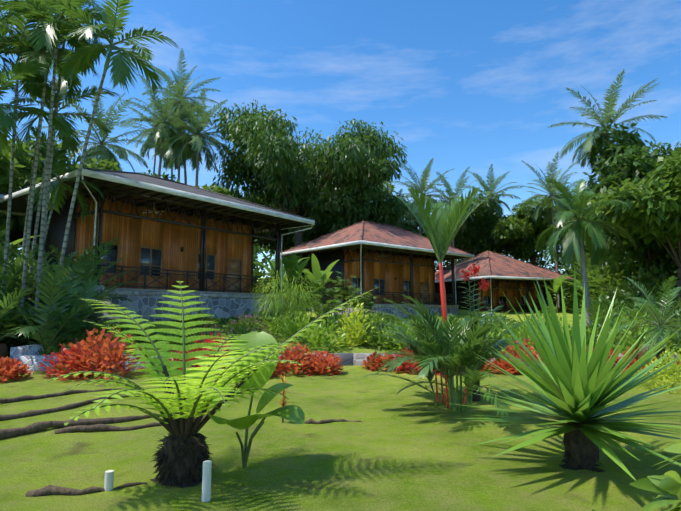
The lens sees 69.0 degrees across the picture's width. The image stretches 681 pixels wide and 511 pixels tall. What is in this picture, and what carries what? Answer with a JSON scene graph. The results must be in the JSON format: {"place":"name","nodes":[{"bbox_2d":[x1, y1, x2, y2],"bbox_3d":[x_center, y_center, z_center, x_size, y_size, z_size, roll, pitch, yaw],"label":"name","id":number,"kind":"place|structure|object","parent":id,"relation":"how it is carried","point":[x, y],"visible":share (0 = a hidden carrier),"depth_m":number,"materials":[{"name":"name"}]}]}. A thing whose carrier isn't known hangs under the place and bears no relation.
{"place":"outdoors","nodes":[
{"label":"outdoors","id":0,"kind":"place"},
{"bbox_2d":[0,278,680,510],"bbox_3d":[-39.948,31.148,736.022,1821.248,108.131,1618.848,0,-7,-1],"label":"ground","id":1,"kind":"structure","parent":0,"point":[409,448],"depth_m":5.82,"materials":[{"name":"green plant"}]},
{"bbox_2d":[0,343,7,357],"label":"terracotta pots","id":2,"kind":"object","parent":1,"relation":"on","point":[3,349],"visible":0.25,"depth_m":13.64,"materials":[{"name":"brown ceramic"}]},
{"bbox_2d":[0,191,7,215],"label":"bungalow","id":3,"kind":"object","parent":1,"relation":"on","point":[2,194],"visible":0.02,"depth_m":26.38,"materials":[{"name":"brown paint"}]},
{"bbox_2d":[0,0,181,350],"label":"areca palm","id":4,"kind":"object","parent":1,"relation":"on","point":[34,47],"depth_m":15.97,"materials":[{"name":"green plant"}]},
{"bbox_2d":[0,168,314,322],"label":"bungalow","id":5,"kind":"object","parent":1,"relation":"on","point":[199,242],"visible":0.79,"depth_m":24.81,"materials":[{"name":"brown paint"}]},
{"bbox_2d":[104,460,211,501],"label":"pvc pipes","id":6,"kind":"object","parent":1,"relation":"on","point":[206,481],"visible":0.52,"depth_m":4.40,"materials":[{"name":"white plastic"}]},
{"bbox_2d":[157,424,206,482],"bbox_3d":[-1.577,2.024,4.959,0.475,0.678,0.426,3,-7,-26],"label":"trunk","id":7,"kind":"object","parent":1,"relation":"on","point":[193,440],"visible":0.38,"depth_m":4.83,"materials":[{"name":"black plant"}]},
{"bbox_2d":[44,281,377,488],"bbox_3d":[-1.190,1.338,5.064,3.244,2.231,2.264,0,-7,-1],"label":"tree fern","id":8,"kind":"object","parent":1,"relation":"on","point":[185,405],"visible":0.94,"depth_m":4.95,"materials":[{"name":"green plant"}]},
{"bbox_2d":[207,331,304,467],"bbox_3d":[-0.856,1.549,5.254,0.971,1.433,1.062,0,-7,-1],"label":"broad-leaved plant","id":9,"kind":"object","parent":1,"relation":"on","point":[260,378],"visible":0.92,"depth_m":5.54,"materials":[{"name":"green plant"}]},
{"bbox_2d":[276,374,289,422],"bbox_3d":[-0.865,2.154,7.486,0.281,0.716,0.278,5,-8,-37],"label":"croton plant","id":10,"kind":"object","parent":1,"relation":"on","point":[283,403],"visible":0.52,"depth_m":7.49,"materials":[{"name":"plant"}]},
{"bbox_2d":[0,388,604,496],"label":"tree roots","id":11,"kind":"object","parent":1,"relation":"on","point":[86,425],"visible":0.62,"depth_m":6.84,"materials":[{"name":"wood"}]},
{"bbox_2d":[210,99,409,294],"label":"tree","id":12,"kind":"object","parent":1,"relation":"on","point":[367,155],"depth_m":49.62,"materials":[{"name":"green plant"}]},
{"bbox_2d":[0,221,659,318],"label":"banana plants","id":13,"kind":"object","parent":1,"relation":"on","point":[291,265],"visible":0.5,"depth_m":31.84,"materials":[{"name":"green plant"}]},
{"bbox_2d":[0,241,680,357],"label":"garden planting","id":14,"kind":"object","parent":1,"relation":"on","point":[358,326],"visible":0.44,"depth_m":17.94,"materials":[{"name":"green plant"}]},
{"bbox_2d":[0,327,680,382],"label":"red shrubs","id":15,"kind":"object","parent":1,"relation":"on","point":[84,359],"visible":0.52,"depth_m":12.09,"materials":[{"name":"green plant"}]},
{"bbox_2d":[0,118,680,323],"bbox_3d":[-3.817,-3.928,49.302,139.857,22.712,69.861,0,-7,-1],"label":"jungle tree","id":16,"kind":"object","parent":1,"relation":"on","point":[651,185],"depth_m":42.23,"materials":[{"name":"green plant"}]},
{"bbox_2d":[10,284,676,371],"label":"stone wall","id":17,"kind":"structure","parent":1,"relation":"on","point":[30,356],"depth_m":13.20,"materials":[{"name":"white stone"}]},
{"bbox_2d":[42,48,678,308],"bbox_3d":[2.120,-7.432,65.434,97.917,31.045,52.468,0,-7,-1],"label":"coconut palm","id":18,"kind":"object","parent":1,"relation":"on","point":[192,112],"depth_m":51.22,"materials":[{"name":"green plant"}]},
{"bbox_2d":[280,221,474,316],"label":"bungalow","id":19,"kind":"object","parent":1,"relation":"on","point":[393,264],"visible":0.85,"depth_m":42.48,"materials":[{"name":"brown paint"}]},
{"bbox_2d":[364,186,540,415],"bbox_3d":[1.906,0.645,8.819,2.889,4.008,3.938,-2,-7,17],"label":"lipstick palm","id":20,"kind":"object","parent":1,"relation":"on","point":[447,348],"visible":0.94,"depth_m":8.51,"materials":[{"name":"green plant"}]},
{"bbox_2d":[461,264,490,401],"bbox_3d":[2.468,1.399,9.143,0.609,2.507,0.299,0,-7,-1],"label":"red-leaved plant","id":21,"kind":"object","parent":1,"relation":"on","point":[476,397],"visible":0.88,"depth_m":9.16,"materials":[{"name":"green plant"}]},
{"bbox_2d":[435,250,573,312],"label":"bungalow","id":22,"kind":"object","parent":1,"relation":"on","point":[509,277],"visible":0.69,"depth_m":55.45,"materials":[{"name":"brown paint"}]},
{"bbox_2d":[449,267,680,480],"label":"yucca plant","id":23,"kind":"object","parent":1,"relation":"on","point":[578,385],"visible":1,"depth_m":5.24,"materials":[{"name":"green plant"}]},
{"bbox_2d":[511,172,637,325],"bbox_3d":[16.590,-0.291,34.290,8.752,11.321,8.320,0,-7,-1],"label":"royal palm","id":24,"kind":"object","parent":1,"relation":"on","point":[569,249],"depth_m":34.03,"materials":[{"name":"green plant"}]},
{"bbox_2d":[592,443,680,510],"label":"plumeria tree","id":25,"kind":"object","parent":1,"relation":"on","point":[666,486],"visible":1,"depth_m":3.03,"materials":[{"name":"green plant"}]},
{"bbox_2d":[598,276,680,376],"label":"date palm","id":26,"kind":"object","parent":1,"relation":"on","point":[655,315],"depth_m":11.91,"materials":[{"name":"green plant"}]},
{"bbox_2d":[633,348,680,393],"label":"golden shrubs","id":27,"kind":"object","parent":1,"relation":"on","point":[675,379],"visible":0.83,"depth_m":10.10,"materials":[{"name":"yellow plant"}]},
{"bbox_2d":[0,0,680,277],"label":"sky","id":28,"kind":"structure","parent":0,"point":[476,85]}
]}

